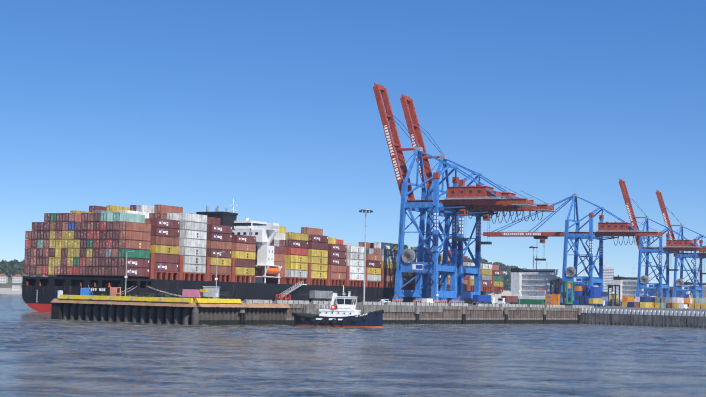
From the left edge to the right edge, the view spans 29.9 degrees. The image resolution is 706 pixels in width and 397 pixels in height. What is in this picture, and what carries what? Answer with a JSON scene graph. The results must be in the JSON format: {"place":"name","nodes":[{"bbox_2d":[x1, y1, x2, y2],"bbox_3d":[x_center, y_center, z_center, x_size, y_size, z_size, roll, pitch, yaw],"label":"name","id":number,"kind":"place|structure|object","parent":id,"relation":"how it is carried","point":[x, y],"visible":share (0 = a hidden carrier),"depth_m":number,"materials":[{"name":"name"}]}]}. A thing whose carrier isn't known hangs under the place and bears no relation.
{"place":"outdoors","nodes":[
{"label":"outdoors","id":0,"kind":"place"},
{"bbox_2d":[0,270,35,294],"bbox_3d":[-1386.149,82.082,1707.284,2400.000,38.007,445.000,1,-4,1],"label":"shore terrain","id":1,"kind":"structure","parent":0,"point":[5,288],"depth_m":1545.57,"materials":[{"name":"beige soil"}]},
{"bbox_2d":[0,274,47,289],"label":"storage tanks","id":2,"kind":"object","parent":1,"relation":"on","point":[16,280],"depth_m":1586.91,"materials":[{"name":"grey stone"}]},
{"bbox_2d":[0,294,509,307],"bbox_3d":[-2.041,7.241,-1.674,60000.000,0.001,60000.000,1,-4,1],"label":"riverbank","id":3,"kind":"structure","parent":0,"point":[10,300],"depth_m":756.99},
{"bbox_2d":[22,199,503,311],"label":"container ship","id":4,"kind":"object","parent":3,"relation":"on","point":[174,250],"visible":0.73,"depth_m":436.79,"materials":[{"name":"multicoloured metal"}]},
{"bbox_2d":[292,285,383,327],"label":"tugboat","id":5,"kind":"object","parent":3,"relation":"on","point":[343,312],"visible":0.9,"depth_m":294.68,"materials":[{"name":"black metal"}]},
{"bbox_2d":[0,307,705,396],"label":"water","id":6,"kind":"structure","parent":3,"relation":"on","point":[43,354],"depth_m":143.97,"materials":[{"name":"blue liquid"}]},
{"bbox_2d":[511,253,597,304],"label":"building","id":7,"kind":"structure","parent":3,"relation":"on","point":[532,286],"depth_m":741.27,"materials":[{"name":"paint"}]},
{"bbox_2d":[529,246,537,268],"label":"light mast","id":8,"kind":"object","parent":7,"relation":"on","point":[533,247],"visible":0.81,"depth_m":757.03,"materials":[{"name":"metal"}]},
{"bbox_2d":[613,264,688,305],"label":"office building","id":9,"kind":"structure","parent":3,"relation":"on","point":[628,286],"depth_m":913.44,"materials":[{"name":"paint"}]},
{"bbox_2d":[682,282,705,297],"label":"building","id":10,"kind":"structure","parent":3,"relation":"on","point":[697,284],"depth_m":1079.16,"materials":[{"name":"paint"}]},
{"bbox_2d":[0,0,705,286],"label":"sky","id":11,"kind":"structure","parent":0,"point":[270,107],"materials":[{"name":"blue"}]},
{"bbox_2d":[51,295,705,327],"bbox_3d":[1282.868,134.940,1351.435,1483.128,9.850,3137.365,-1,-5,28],"label":"quay pier","id":12,"kind":"structure","parent":0,"point":[184,311],"depth_m":327.79,"materials":[{"name":"concrete"},{"name":"wood"}]},
{"bbox_2d":[125,251,130,295],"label":"lamp post","id":13,"kind":"object","parent":12,"relation":"on","point":[126,274],"visible":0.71,"depth_m":350.82,"materials":[{"name":"metal"}]},
{"bbox_2d":[57,286,290,300],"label":"dock equipment","id":14,"kind":"object","parent":12,"relation":"on","point":[208,291],"visible":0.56,"depth_m":367.00,"materials":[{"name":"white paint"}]},
{"bbox_2d":[215,252,219,298],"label":"lamp post","id":15,"kind":"object","parent":12,"relation":"on","point":[216,278],"visible":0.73,"depth_m":333.47,"materials":[{"name":"metal"}]},
{"bbox_2d":[309,290,336,301],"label":"truck","id":16,"kind":"object","parent":12,"relation":"on","point":[316,295],"visible":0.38,"depth_m":449.16,"materials":[{"name":"paint"}]},
{"bbox_2d":[359,209,372,301],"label":"light mast","id":17,"kind":"object","parent":12,"relation":"on","point":[367,210],"visible":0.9,"depth_m":468.24,"materials":[{"name":"metal"}]},
{"bbox_2d":[422,298,434,302],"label":"van","id":18,"kind":"object","parent":12,"relation":"on","point":[424,300],"visible":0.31,"depth_m":475.42,"materials":[{"name":"white metal"}]},
{"bbox_2d":[373,83,535,303],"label":"gantry crane","id":19,"kind":"object","parent":12,"relation":"on","point":[461,199],"visible":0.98,"depth_m":545.08,"materials":[{"name":"blue metal"}]},
{"bbox_2d":[400,94,556,303],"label":"gantry crane","id":20,"kind":"object","parent":12,"relation":"on","point":[411,119],"visible":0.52,"depth_m":572.26,"materials":[{"name":"blue metal"}]},
{"bbox_2d":[472,295,494,304],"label":"truck","id":21,"kind":"object","parent":12,"relation":"on","point":[486,299],"visible":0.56,"depth_m":514.03,"materials":[{"name":"paint"}]},
{"bbox_2d":[497,296,517,304],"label":"truck","id":22,"kind":"object","parent":12,"relation":"on","point":[508,299],"visible":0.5,"depth_m":554.73,"materials":[{"name":"paint"}]},
{"bbox_2d":[550,280,564,304],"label":"straddle carrier","id":23,"kind":"object","parent":12,"relation":"on","point":[553,282],"visible":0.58,"depth_m":683.84,"materials":[{"name":"paint"}]},
{"bbox_2d":[560,281,572,305],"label":"straddle carrier","id":24,"kind":"object","parent":12,"relation":"on","point":[567,294],"visible":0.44,"depth_m":693.56,"materials":[{"name":"paint"}]},
{"bbox_2d":[481,194,662,304],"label":"gantry crane","id":25,"kind":"object","parent":12,"relation":"on","point":[623,228],"visible":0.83,"depth_m":725.96,"materials":[{"name":"blue metal"}]},
{"bbox_2d":[589,298,604,306],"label":"truck","id":26,"kind":"object","parent":12,"relation":"on","point":[599,301],"visible":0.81,"depth_m":633.43,"materials":[{"name":"paint"}]},
{"bbox_2d":[607,284,620,305],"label":"straddle carrier","id":27,"kind":"object","parent":12,"relation":"on","point":[613,296],"visible":0.94,"depth_m":792.72,"materials":[{"name":"paint"}]},
{"bbox_2d":[545,286,705,308],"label":"shipping containers","id":28,"kind":"object","parent":12,"relation":"on","point":[580,296],"visible":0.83,"depth_m":645.92,"materials":[{"name":"metal"}]},
{"bbox_2d":[619,179,705,296],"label":"gantry crane","id":29,"kind":"object","parent":12,"relation":"on","point":[674,246],"visible":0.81,"depth_m":854.04,"materials":[{"name":"blue metal"}]},
{"bbox_2d":[656,190,705,303],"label":"gantry crane","id":30,"kind":"object","parent":12,"relation":"on","point":[678,284],"visible":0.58,"depth_m":938.14,"materials":[{"name":"blue metal"}]},
{"bbox_2d":[679,304,687,308],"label":"van","id":31,"kind":"object","parent":12,"relation":"on","point":[683,306],"visible":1,"depth_m":553.92,"materials":[{"name":"white metal"}]},
{"bbox_2d":[485,282,510,302],"bbox_3d":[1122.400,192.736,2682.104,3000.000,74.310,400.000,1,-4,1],"label":"shore terrain","id":32,"kind":"structure","parent":0,"point":[505,292],"depth_m":2521.83,"materials":[{"name":"beige soil"}]},
{"bbox_2d":[603,261,613,297],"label":"building","id":33,"kind":"structure","parent":32,"relation":"on","point":[608,273],"depth_m":2530.34,"materials":[{"name":"concrete"}]},
{"bbox_3d":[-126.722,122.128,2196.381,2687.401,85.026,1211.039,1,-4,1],"label":"shore tree trunks","id":34,"kind":"object","parent":32,"relation":"on","visible":0},
{"bbox_2d":[0,257,561,292],"bbox_3d":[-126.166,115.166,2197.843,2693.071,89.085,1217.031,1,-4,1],"label":"trees","id":35,"kind":"object","parent":34,"relation":"attached to","point":[7,266],"visible":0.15,"depth_m":1747.16,"materials":[{"name":"green plant"}]}
]}

